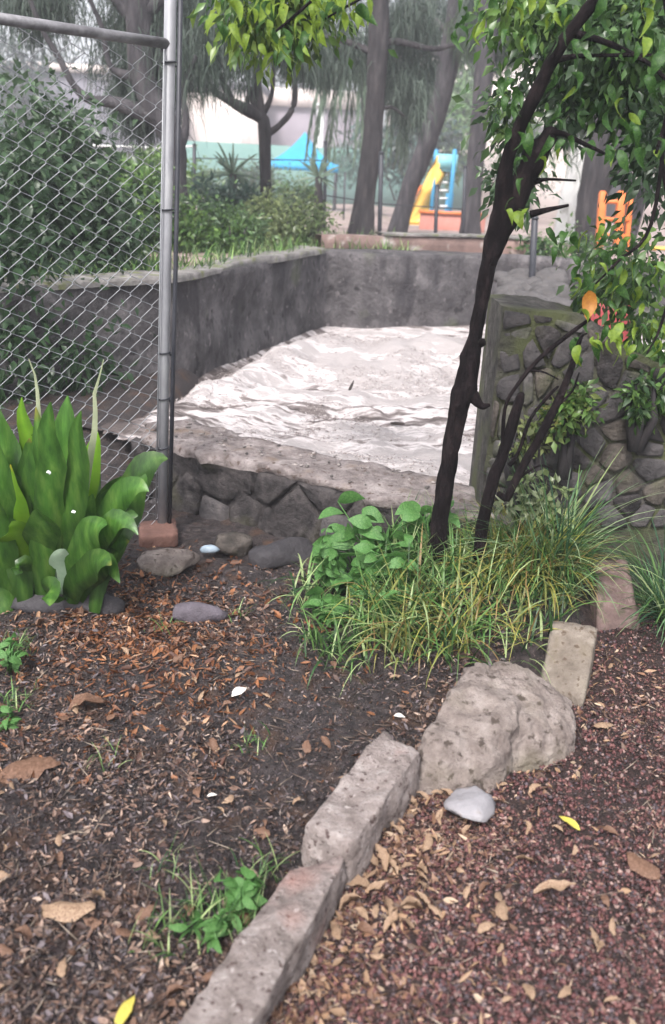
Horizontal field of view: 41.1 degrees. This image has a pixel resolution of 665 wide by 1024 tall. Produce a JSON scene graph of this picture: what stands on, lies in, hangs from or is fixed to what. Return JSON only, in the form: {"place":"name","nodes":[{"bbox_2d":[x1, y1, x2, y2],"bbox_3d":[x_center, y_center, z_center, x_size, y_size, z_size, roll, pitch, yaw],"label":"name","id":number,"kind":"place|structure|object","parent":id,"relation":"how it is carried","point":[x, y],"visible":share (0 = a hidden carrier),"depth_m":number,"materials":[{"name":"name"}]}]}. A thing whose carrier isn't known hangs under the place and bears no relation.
{"place":"outdoors","nodes":[
{"label":"outdoors","id":0,"kind":"place"},
{"bbox_2d":[0,0,445,147],"label":"sky","id":1,"kind":"structure","parent":0,"point":[76,49],"materials":[{"name":"white"}]},
{"bbox_2d":[0,369,664,1023],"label":"soil ground","id":2,"kind":"structure","parent":0,"point":[194,531],"depth_m":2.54,"materials":[{"name":"soil"}]},
{"bbox_2d":[0,705,21,730],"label":"leafy herb","id":3,"kind":"object","parent":2,"relation":"on","point":[8,722],"visible":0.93,"depth_m":2.43,"materials":[{"name":"green plant"}]},
{"bbox_2d":[0,632,27,675],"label":"leafy herb","id":4,"kind":"object","parent":2,"relation":"on","point":[12,660],"visible":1,"depth_m":2.67,"materials":[{"name":"green plant"}]},
{"bbox_2d":[0,756,60,783],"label":"fallen leaf","id":5,"kind":"object","parent":2,"relation":"on","point":[25,768],"visible":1,"depth_m":2.23,"materials":[{"name":"plant"}]},
{"bbox_2d":[39,901,94,922],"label":"fallen leaf","id":6,"kind":"object","parent":2,"relation":"on","point":[63,911],"visible":0.98,"depth_m":1.82,"materials":[{"name":"plant"}]},
{"bbox_2d":[11,590,125,614],"bbox_3d":[-0.920,0.313,3.101,0.388,0.116,0.141,-1,21,-11],"label":"fieldstone","id":7,"kind":"object","parent":2,"relation":"on","point":[111,604],"visible":0.52,"depth_m":3.04,"materials":[{"name":"stone"}]},
{"bbox_2d":[0,185,156,408],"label":"dark shrub","id":8,"kind":"object","parent":2,"relation":"on","point":[24,368],"visible":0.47,"depth_m":4.86,"materials":[{"name":"green plant"}]},
{"bbox_2d":[0,359,167,614],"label":"broad leaf plant","id":9,"kind":"object","parent":2,"relation":"on","point":[52,546],"visible":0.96,"depth_m":2.91,"materials":[{"name":"plant"}]},
{"bbox_2d":[68,692,106,710],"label":"fallen leaf","id":10,"kind":"object","parent":2,"relation":"on","point":[79,699],"visible":0.93,"depth_m":2.54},
{"bbox_2d":[0,0,182,523],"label":"chain link fence","id":11,"kind":"object","parent":2,"relation":"on","point":[164,440],"visible":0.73,"depth_m":3.18,"materials":[{"name":"metal"}]},
{"bbox_2d":[0,33,204,275],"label":"dark shrub","id":12,"kind":"object","parent":2,"relation":"on","point":[32,164],"visible":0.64,"depth_m":5.59,"materials":[{"name":"green plant"}]},
{"bbox_2d":[0,596,298,961],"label":"sparse grass","id":13,"kind":"structure","parent":2,"relation":"on","point":[199,908],"depth_m":1.89,"materials":[{"name":"plant"}]},
{"bbox_2d":[139,518,177,547],"bbox_3d":[-0.724,0.097,3.673,0.161,0.074,0.199,-2,22,-13],"label":"brick","id":14,"kind":"object","parent":2,"relation":"on","point":[156,534],"visible":0.91,"depth_m":3.61,"materials":[{"name":"brick"}]},
{"bbox_2d":[89,144,239,254],"bbox_3d":[-1.688,-2.487,7.887,1.465,1.451,1.252,21,27,39],"label":"light shrub","id":15,"kind":"object","parent":2,"relation":"on","point":[150,180],"visible":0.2,"depth_m":7.73,"materials":[{"name":"green plant"}]},
{"bbox_2d":[136,548,200,576],"bbox_3d":[-0.631,0.198,3.411,0.235,0.092,0.168,3,21,0],"label":"fieldstone","id":16,"kind":"object","parent":2,"relation":"on","point":[166,562],"visible":0.97,"depth_m":3.36,"materials":[{"name":"stone"}]},
{"bbox_2d":[172,602,227,622],"bbox_3d":[-0.456,0.349,3.065,0.188,0.091,0.099,3,21,0],"label":"fieldstone","id":17,"kind":"object","parent":2,"relation":"on","point":[193,612],"visible":0.9,"depth_m":3.02,"materials":[{"name":"stone"}]},
{"bbox_2d":[0,539,408,790],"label":"rusty leaf litter","id":18,"kind":"object","parent":2,"relation":"on","point":[175,652],"visible":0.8,"depth_m":2.83,"materials":[{"name":"plant"}]},
{"bbox_2d":[168,898,244,953],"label":"leafy herb","id":19,"kind":"object","parent":2,"relation":"on","point":[213,933],"visible":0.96,"depth_m":1.79,"materials":[{"name":"green plant"}]},
{"bbox_2d":[214,531,252,556],"bbox_3d":[-0.403,0.143,3.603,0.165,0.101,0.124,-5,22,-19],"label":"fallen stone","id":20,"kind":"object","parent":2,"relation":"on","point":[237,544],"visible":0.89,"depth_m":3.58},
{"bbox_2d":[213,867,267,912],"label":"leafy herb","id":21,"kind":"object","parent":2,"relation":"on","point":[248,894],"visible":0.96,"depth_m":1.85,"materials":[{"name":"green plant"}]},
{"bbox_2d":[180,856,347,1023],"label":"kerb stone","id":22,"kind":"object","parent":2,"relation":"on","point":[261,968],"visible":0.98,"depth_m":1.67,"materials":[{"name":"concrete"}]},
{"bbox_2d":[248,537,312,569],"bbox_3d":[-0.193,0.171,3.534,0.295,0.148,0.163,-6,23,-22],"label":"fallen stone","id":23,"kind":"object","parent":2,"relation":"on","point":[286,551],"visible":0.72,"depth_m":3.46,"materials":[{"name":"stone"}]},
{"bbox_2d":[131,419,512,550],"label":"channel wall","id":24,"kind":"structure","parent":2,"relation":"on","point":[264,485],"depth_m":3.75,"materials":[{"name":"concrete"}]},
{"bbox_2d":[301,586,351,627],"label":"leafy herb","id":25,"kind":"object","parent":2,"relation":"on","point":[315,593],"visible":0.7,"depth_m":3.07,"materials":[{"name":"green plant"}]},
{"bbox_2d":[307,523,346,587],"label":"leafy herb","id":26,"kind":"object","parent":2,"relation":"on","point":[324,553],"visible":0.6,"depth_m":3.22,"materials":[{"name":"green plant"}]},
{"bbox_2d":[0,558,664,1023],"bbox_3d":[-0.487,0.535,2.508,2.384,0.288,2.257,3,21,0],"label":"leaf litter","id":27,"kind":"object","parent":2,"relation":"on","point":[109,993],"visible":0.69,"depth_m":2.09,"materials":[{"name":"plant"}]},
{"bbox_2d":[114,995,134,1023],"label":"fallen leaf","id":28,"kind":"object","parent":27,"relation":"on","point":[124,1011],"visible":1,"depth_m":1.61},
{"bbox_2d":[0,245,664,396],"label":"channel wall","id":29,"kind":"structure","parent":2,"relation":"on","point":[242,307],"depth_m":6.92,"materials":[{"name":"concrete"}]},
{"bbox_2d":[312,538,389,594],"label":"leafy herb","id":30,"kind":"object","parent":2,"relation":"on","point":[341,560],"visible":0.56,"depth_m":3.17,"materials":[{"name":"green plant"}]},
{"bbox_2d":[313,506,396,570],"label":"leafy herb","id":31,"kind":"object","parent":2,"relation":"on","point":[372,511],"visible":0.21,"depth_m":3.26,"materials":[{"name":"green plant"}]},
{"bbox_2d":[318,491,421,555],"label":"leafy herb","id":32,"kind":"object","parent":2,"relation":"on","point":[360,523],"visible":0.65,"depth_m":3.18,"materials":[{"name":"green plant"}]},
{"bbox_2d":[350,574,416,613],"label":"leafy herb","id":33,"kind":"object","parent":2,"relation":"on","point":[383,593],"visible":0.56,"depth_m":2.95,"materials":[{"name":"green plant"}]},
{"bbox_2d":[352,541,418,576],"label":"leafy herb","id":34,"kind":"object","parent":2,"relation":"on","point":[362,548],"visible":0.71,"depth_m":3.03,"materials":[{"name":"green plant"}]},
{"bbox_2d":[388,528,447,565],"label":"leafy herb","id":35,"kind":"object","parent":2,"relation":"on","point":[409,537],"visible":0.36,"depth_m":3.10,"materials":[{"name":"green plant"}]},
{"bbox_2d":[186,0,664,575],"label":"thin tree","id":36,"kind":"object","parent":2,"relation":"on","point":[602,62],"visible":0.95,"depth_m":2.83,"materials":[{"name":"green plant"}]},
{"bbox_2d":[400,496,459,544],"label":"leafy herb","id":37,"kind":"object","parent":2,"relation":"on","point":[424,511],"visible":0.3,"depth_m":3.22,"materials":[{"name":"green plant"}]},
{"bbox_2d":[255,441,664,694],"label":"grass","id":38,"kind":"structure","parent":2,"relation":"on","point":[525,565],"depth_m":2.96,"materials":[{"name":"plant"}]},
{"bbox_2d":[473,318,590,560],"bbox_3d":[0.641,-0.222,2.899,0.283,0.833,0.042,3,21,0],"label":"bare sapling","id":39,"kind":"object","parent":38,"relation":"on","point":[508,432],"visible":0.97,"depth_m":2.88,"materials":[{"name":"brown plant"}]},
{"bbox_2d":[417,661,575,796],"bbox_3d":[0.461,0.617,2.392,0.355,0.224,0.550,12,23,23],"label":"boulder","id":40,"kind":"object","parent":2,"relation":"on","point":[498,722],"visible":0.93,"depth_m":2.37,"materials":[{"name":"stone"}]},
{"bbox_2d":[493,467,576,538],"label":"shrub","id":41,"kind":"object","parent":2,"relation":"on","point":[556,498],"visible":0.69,"depth_m":3.10,"materials":[{"name":"green plant"}]},
{"bbox_2d":[469,294,664,601],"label":"rubble wall","id":42,"kind":"structure","parent":2,"relation":"on","point":[522,333],"depth_m":3.21,"materials":[{"name":"stone"}]},
{"bbox_2d":[498,413,554,506],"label":"creeping plant","id":43,"kind":"object","parent":42,"relation":"attached to","point":[536,459],"visible":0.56,"depth_m":3.15,"materials":[{"name":"green plant"}]},
{"bbox_2d":[534,377,608,479],"bbox_3d":[0.822,-0.291,3.102,0.250,0.375,0.193,3,21,0],"label":"creeping plant","id":44,"kind":"object","parent":42,"relation":"attached to","point":[568,417],"visible":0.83,"depth_m":3.06,"materials":[{"name":"green plant"}]},
{"bbox_2d":[609,369,664,452],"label":"creeping plant","id":45,"kind":"object","parent":42,"relation":"attached to","point":[637,404],"visible":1,"depth_m":3.10,"materials":[{"name":"green plant"}]},
{"bbox_2d":[590,559,639,630],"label":"kerb block","id":46,"kind":"structure","parent":2,"relation":"on","point":[613,617],"depth_m":3.09,"materials":[{"name":"stone"}]},
{"bbox_2d":[82,324,664,485],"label":"channel water","id":47,"kind":"structure","parent":0,"point":[276,402],"depth_m":5.27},
{"bbox_2d":[175,332,481,484],"bbox_3d":[0.638,-0.896,5.992,3.183,0.339,4.625,12,23,22],"label":"froth","id":48,"kind":"object","parent":47,"relation":"on","point":[210,393],"visible":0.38,"depth_m":5.41,"materials":[{"name":"liquid"}]},
{"bbox_2d":[136,198,664,269],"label":"park ground","id":49,"kind":"structure","parent":0,"point":[543,223],"depth_m":22.63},
{"bbox_2d":[0,26,21,136],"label":"park tree","id":50,"kind":"object","parent":49,"relation":"on","point":[4,95],"visible":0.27,"depth_m":37.82,"materials":[{"name":"plant"}]},
{"bbox_2d":[0,27,102,137],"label":"park tree","id":51,"kind":"object","parent":49,"relation":"on","point":[16,89],"visible":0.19,"depth_m":40.29,"materials":[{"name":"green plant"}]},
{"bbox_2d":[16,0,119,63],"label":"park tree","id":52,"kind":"object","parent":49,"relation":"on","point":[64,53],"visible":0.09,"depth_m":43.78,"materials":[{"name":"plant"}]},
{"bbox_2d":[4,61,176,175],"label":"dark roofed building","id":53,"kind":"structure","parent":49,"relation":"on","point":[73,72],"depth_m":41.86,"materials":[{"name":"white paint"}]},
{"bbox_2d":[94,189,158,266],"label":"dark shrub","id":54,"kind":"object","parent":49,"relation":"on","point":[129,227],"depth_m":6.86,"materials":[{"name":"green plant"}]},
{"bbox_2d":[0,0,283,214],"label":"weeping tree","id":55,"kind":"object","parent":49,"relation":"on","point":[199,71],"visible":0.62,"depth_m":8.17,"materials":[{"name":"grey plant"}]},
{"bbox_2d":[84,143,201,195],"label":"light shrub","id":56,"kind":"object","parent":49,"relation":"on","point":[156,161],"visible":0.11,"depth_m":11.03,"materials":[{"name":"green plant"}]},
{"bbox_2d":[192,143,195,199],"bbox_3d":[-1.919,-4.350,12.293,0.079,1.417,0.065,3,21,0],"label":"fence post","id":57,"kind":"object","parent":49,"relation":"on","point":[193,154],"visible":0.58,"depth_m":12.09,"materials":[{"name":"metal"}]},
{"bbox_2d":[93,144,461,209],"bbox_3d":[-1.536,-4.762,12.422,6.815,0.652,0.569,3,21,0],"label":"wire fence","id":58,"kind":"object","parent":57,"relation":"attached to","point":[187,146],"visible":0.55,"depth_m":12.36,"materials":[{"name":"metal"}]},
{"bbox_2d":[186,144,238,212],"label":"park bush","id":59,"kind":"object","parent":49,"relation":"on","point":[200,173],"visible":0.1,"depth_m":22.39,"materials":[{"name":"green plant"}]},
{"bbox_2d":[2,227,423,277],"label":"bank grass","id":60,"kind":"structure","parent":49,"relation":"on","point":[252,249],"depth_m":6.88,"materials":[{"name":"plant"}]},
{"bbox_2d":[181,82,269,143],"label":"cream building","id":61,"kind":"structure","parent":49,"relation":"on","point":[244,129],"depth_m":46.00,"materials":[{"name":"paint"}]},
{"bbox_2d":[172,179,279,253],"bbox_3d":[-1.105,-2.574,8.164,1.206,0.939,0.921,-8,23,-26],"label":"light shrub","id":62,"kind":"object","parent":49,"relation":"on","point":[226,225],"visible":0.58,"depth_m":8.04,"materials":[{"name":"green plant"}]},
{"bbox_2d":[200,141,259,189],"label":"yucca","id":63,"kind":"object","parent":49,"relation":"on","point":[230,169],"visible":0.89,"depth_m":10.44,"materials":[{"name":"green plant"}]},
{"bbox_2d":[187,158,291,234],"bbox_3d":[-1.133,-3.348,9.869,1.318,1.128,1.371,15,24,29],"label":"blue green shrub","id":64,"kind":"object","parent":49,"relation":"on","point":[235,195],"visible":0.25,"depth_m":9.72,"materials":[{"name":"green plant"}]},
{"bbox_2d":[217,154,310,194],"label":"park bush","id":65,"kind":"object","parent":49,"relation":"on","point":[253,172],"visible":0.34,"depth_m":25.13,"materials":[{"name":"green plant"}]},
{"bbox_2d":[210,2,342,210],"bbox_3d":[-0.840,-4.338,9.515,1.926,2.775,1.611,3,21,0],"label":"forked tree","id":66,"kind":"object","parent":49,"relation":"on","point":[256,111],"visible":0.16,"depth_m":9.57,"materials":[{"name":"brown plant"}]},
{"bbox_2d":[234,180,353,249],"bbox_3d":[-0.524,-2.931,9.097,1.153,0.874,1.155,-9,24,-29],"label":"grey green shrub","id":67,"kind":"object","parent":49,"relation":"on","point":[290,222],"visible":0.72,"depth_m":8.94,"materials":[{"name":"green plant"}]},
{"bbox_2d":[258,172,332,213],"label":"park bush","id":68,"kind":"object","parent":49,"relation":"on","point":[303,196],"visible":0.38,"depth_m":18.63,"materials":[{"name":"green plant"}]},
{"bbox_2d":[271,132,338,210],"bbox_3d":[-1.072,-12.160,31.779,2.541,2.710,2.541,3,21,0],"label":"canopy","id":69,"kind":"object","parent":49,"relation":"on","point":[297,150],"visible":0.53,"depth_m":30.86,"materials":[{"name":"teal fabric"}]},
{"bbox_2d":[267,87,360,149],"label":"mauve building","id":70,"kind":"structure","parent":49,"relation":"on","point":[293,129],"depth_m":49.44,"materials":[{"name":"paint"}]},
{"bbox_2d":[292,154,341,232],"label":"yucca","id":71,"kind":"object","parent":49,"relation":"on","point":[312,167],"visible":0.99,"depth_m":12.14,"materials":[{"name":"green plant"}]},
{"bbox_2d":[322,140,327,232],"bbox_3d":[-0.117,-4.488,12.740,0.102,1.574,0.065,3,21,0],"label":"fence post","id":72,"kind":"object","parent":49,"relation":"on","point":[325,170],"visible":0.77,"depth_m":12.66,"materials":[{"name":"metal"}]},
{"bbox_2d":[186,141,465,209],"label":"green wall","id":73,"kind":"structure","parent":49,"relation":"on","point":[243,150],"depth_m":41.12,"materials":[{"name":"paint"}]},
{"bbox_2d":[327,133,387,189],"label":"park bush","id":74,"kind":"object","parent":49,"relation":"on","point":[349,175],"visible":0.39,"depth_m":33.36,"materials":[{"name":"green plant"}]},
{"bbox_2d":[303,59,420,171],"bbox_3d":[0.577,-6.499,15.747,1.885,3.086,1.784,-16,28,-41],"label":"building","id":75,"kind":"structure","parent":49,"relation":"on","point":[334,117],"depth_m":15.30,"materials":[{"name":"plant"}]},
{"bbox_2d":[298,0,455,234],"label":"straight tree","id":76,"kind":"object","parent":49,"relation":"on","point":[405,85],"visible":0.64,"depth_m":10.98,"materials":[{"name":"brown plant"}]},
{"bbox_2d":[377,151,383,234],"bbox_3d":[0.534,-3.399,10.038,0.113,1.277,0.065,3,21,0],"label":"fence post","id":77,"kind":"object","parent":49,"relation":"on","point":[380,191],"visible":0.8,"depth_m":9.95,"materials":[{"name":"metal"}]},
{"bbox_2d":[333,102,468,200],"bbox_3d":[2.325,-11.009,27.776,4.673,3.546,3.276,17,25,32],"label":"hedge","id":78,"kind":"object","parent":49,"relation":"on","point":[394,176],"visible":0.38,"depth_m":27.57,"materials":[{"name":"green plant"}]},
{"bbox_2d":[315,231,529,253],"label":"kerb","id":79,"kind":"structure","parent":49,"relation":"on","point":[456,242],"depth_m":8.77,"materials":[{"name":"concrete"}]},
{"bbox_2d":[385,0,473,231],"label":"leaning tree","id":80,"kind":"object","parent":49,"relation":"on","point":[418,165],"visible":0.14,"depth_m":13.70,"materials":[{"name":"grey plant"}]},
{"bbox_2d":[409,149,457,224],"bbox_3d":[2.176,-7.576,20.924,1.454,1.927,1.124,3,21,0],"label":"slide","id":81,"kind":"object","parent":49,"relation":"on","point":[442,164],"visible":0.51,"depth_m":20.55,"materials":[{"name":"yellow plastic"}]},
{"bbox_2d":[433,184,438,236],"bbox_3d":[1.381,-3.840,11.887,0.111,1.047,0.065,3,21,0],"label":"fence post","id":82,"kind":"object","parent":49,"relation":"on","point":[436,207],"visible":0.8,"depth_m":11.80,"materials":[{"name":"metal"}]},
{"bbox_2d":[403,64,501,188],"bbox_3d":[4.197,-13.538,31.187,3.774,4.278,3.330,3,21,0],"label":"bush","id":83,"kind":"object","parent":49,"relation":"on","point":[466,108],"visible":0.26,"depth_m":30.56,"materials":[{"name":"green plant"}]},
{"bbox_2d":[419,210,487,232],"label":"red wall","id":84,"kind":"structure","parent":49,"relation":"on","point":[449,220],"depth_m":19.46,"materials":[{"name":"paint"}]},
{"bbox_2d":[461,165,466,233],"bbox_3d":[1.817,-4.113,12.309,0.145,1.300,0.065,3,21,0],"label":"fence post","id":85,"kind":"object","parent":49,"relation":"on","point":[464,199],"visible":0.8,"depth_m":12.22,"materials":[{"name":"metal"}]},
{"bbox_2d":[386,45,556,203],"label":"cream building","id":86,"kind":"structure","parent":49,"relation":"on","point":[486,163],"depth_m":55.39,"materials":[{"name":"white paint"}]},
{"bbox_2d":[436,0,537,237],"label":"slim tree","id":87,"kind":"object","parent":49,"relation":"on","point":[473,202],"visible":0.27,"depth_m":12.81,"materials":[{"name":"grey plant"}]},
{"bbox_2d":[483,97,561,209],"bbox_3d":[5.931,-11.209,27.683,3.236,3.789,2.606,3,21,0],"label":"park bush","id":88,"kind":"object","parent":49,"relation":"on","point":[540,129],"visible":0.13,"depth_m":27.68,"materials":[{"name":"green plant"}]},
{"bbox_2d":[493,267,575,305],"bbox_3d":[1.395,-1.495,6.137,0.617,0.227,2.344,6,21,8],"label":"rubble heap","id":89,"kind":"object","parent":49,"relation":"on","point":[544,284],"visible":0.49,"depth_m":6.40,"materials":[{"name":"stone"}]},
{"bbox_2d":[506,211,616,257],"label":"park bush","id":90,"kind":"object","parent":49,"relation":"on","point":[546,242],"visible":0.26,"depth_m":8.99,"materials":[{"name":"green plant"}]},
{"bbox_2d":[554,133,585,242],"bbox_3d":[4.284,-6.751,14.468,1.019,4.879,0.463,3,21,0],"label":"pale tree","id":91,"kind":"object","parent":49,"relation":"on","point":[569,192],"visible":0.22,"depth_m":14.87,"materials":[{"name":"plant"}]},
{"bbox_2d":[517,0,664,242],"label":"ragged tree","id":92,"kind":"object","parent":49,"relation":"on","point":[594,182],"depth_m":12.04,"materials":[{"name":"brown plant"}]},
{"bbox_2d":[562,130,620,222],"bbox_3d":[9.791,-15.727,34.341,4.630,8.767,3.523,19,26,36],"label":"park tree","id":93,"kind":"object","parent":49,"relation":"on","point":[610,209],"depth_m":35.54,"materials":[{"name":"plant"}]},
{"bbox_2d":[529,127,664,223],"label":"white building","id":94,"kind":"structure","parent":49,"relation":"on","point":[549,201],"depth_m":37.55,"materials":[{"name":"paint"}]},
{"bbox_2d":[595,191,632,251],"bbox_3d":[3.461,-3.413,10.939,0.493,1.050,0.100,3,21,0],"label":"play frame","id":95,"kind":"object","parent":49,"relation":"on","point":[601,209],"visible":0.41,"depth_m":10.81,"materials":[{"name":"plastic"}]},
{"bbox_2d":[630,171,655,241],"bbox_3d":[4.661,-5.029,12.983,0.466,2.633,0.220,3,21,0],"label":"pale tree","id":96,"kind":"object","parent":49,"relation":"on","point":[640,206],"visible":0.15,"depth_m":13.10,"materials":[{"name":"grey plant"}]},
{"bbox_2d":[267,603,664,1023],"bbox_3d":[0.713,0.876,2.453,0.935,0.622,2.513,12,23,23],"label":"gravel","id":97,"kind":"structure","parent":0,"point":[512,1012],"depth_m":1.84,"materials":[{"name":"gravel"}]},
{"bbox_2d":[495,899,507,920],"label":"fallen leaf","id":98,"kind":"object","parent":97,"relation":"on","point":[501,909],"visible":1,"depth_m":1.85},
{"bbox_2d":[534,880,575,893],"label":"fallen leaf","id":99,"kind":"object","parent":97,"relation":"on","point":[559,885],"visible":1,"depth_m":1.89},
{"bbox_2d":[278,620,664,1023],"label":"gravel path","id":100,"kind":"structure","parent":0,"point":[520,806],"depth_m":2.05,"materials":[{"name":"gravel"}]},
{"bbox_2d":[300,731,420,889],"bbox_3d":[0.082,0.707,2.111,0.148,0.180,0.432,14,24,27],"label":"kerb stone","id":101,"kind":"object","parent":100,"relation":"on","point":[365,803],"visible":0.79,"depth_m":2.03,"materials":[{"name":"concrete"}]},
{"bbox_2d":[375,844,389,870],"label":"fallen leaf","id":102,"kind":"object","parent":100,"relation":"on","point":[383,855],"visible":1,"depth_m":2.00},
{"bbox_2d":[266,628,664,1023],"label":"kerb leaf litter","id":103,"kind":"object","parent":100,"relation":"on","point":[339,1011],"visible":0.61,"depth_m":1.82,"materials":[{"name":"plant"}]},
{"bbox_2d":[339,893,360,911],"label":"fallen leaf","id":104,"kind":"object","parent":103,"relation":"on","point":[346,899],"visible":1,"depth_m":1.88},
{"bbox_2d":[443,785,495,821],"bbox_3d":[0.337,0.715,2.169,0.113,0.056,0.126,16,24,30],"label":"flat stone","id":105,"kind":"object","parent":100,"relation":"on","point":[475,803],"visible":1,"depth_m":2.15,"materials":[{"name":"stone"}]},
{"bbox_2d":[540,621,596,706],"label":"kerb block","id":106,"kind":"structure","parent":100,"relation":"on","point":[570,650],"depth_m":2.76,"materials":[{"name":"stone"}]},
{"bbox_2d":[626,852,659,879],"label":"fallen leaf","id":107,"kind":"object","parent":100,"relation":"on","point":[642,867],"visible":1,"depth_m":1.98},
{"bbox_2d":[529,216,538,277],"bbox_3d":[1.523,-1.784,6.780,0.129,0.924,0.065,3,21,0],"label":"fence post","id":108,"kind":"object","parent":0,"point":[533,245],"visible":0.46,"depth_m":6.68,"materials":[{"name":"metal"}]},
{"bbox_2d":[591,294,630,341],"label":"flowers","id":109,"kind":"object","parent":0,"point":[596,316],"visible":0.05,"depth_m":6.36,"materials":[{"name":"plant"}]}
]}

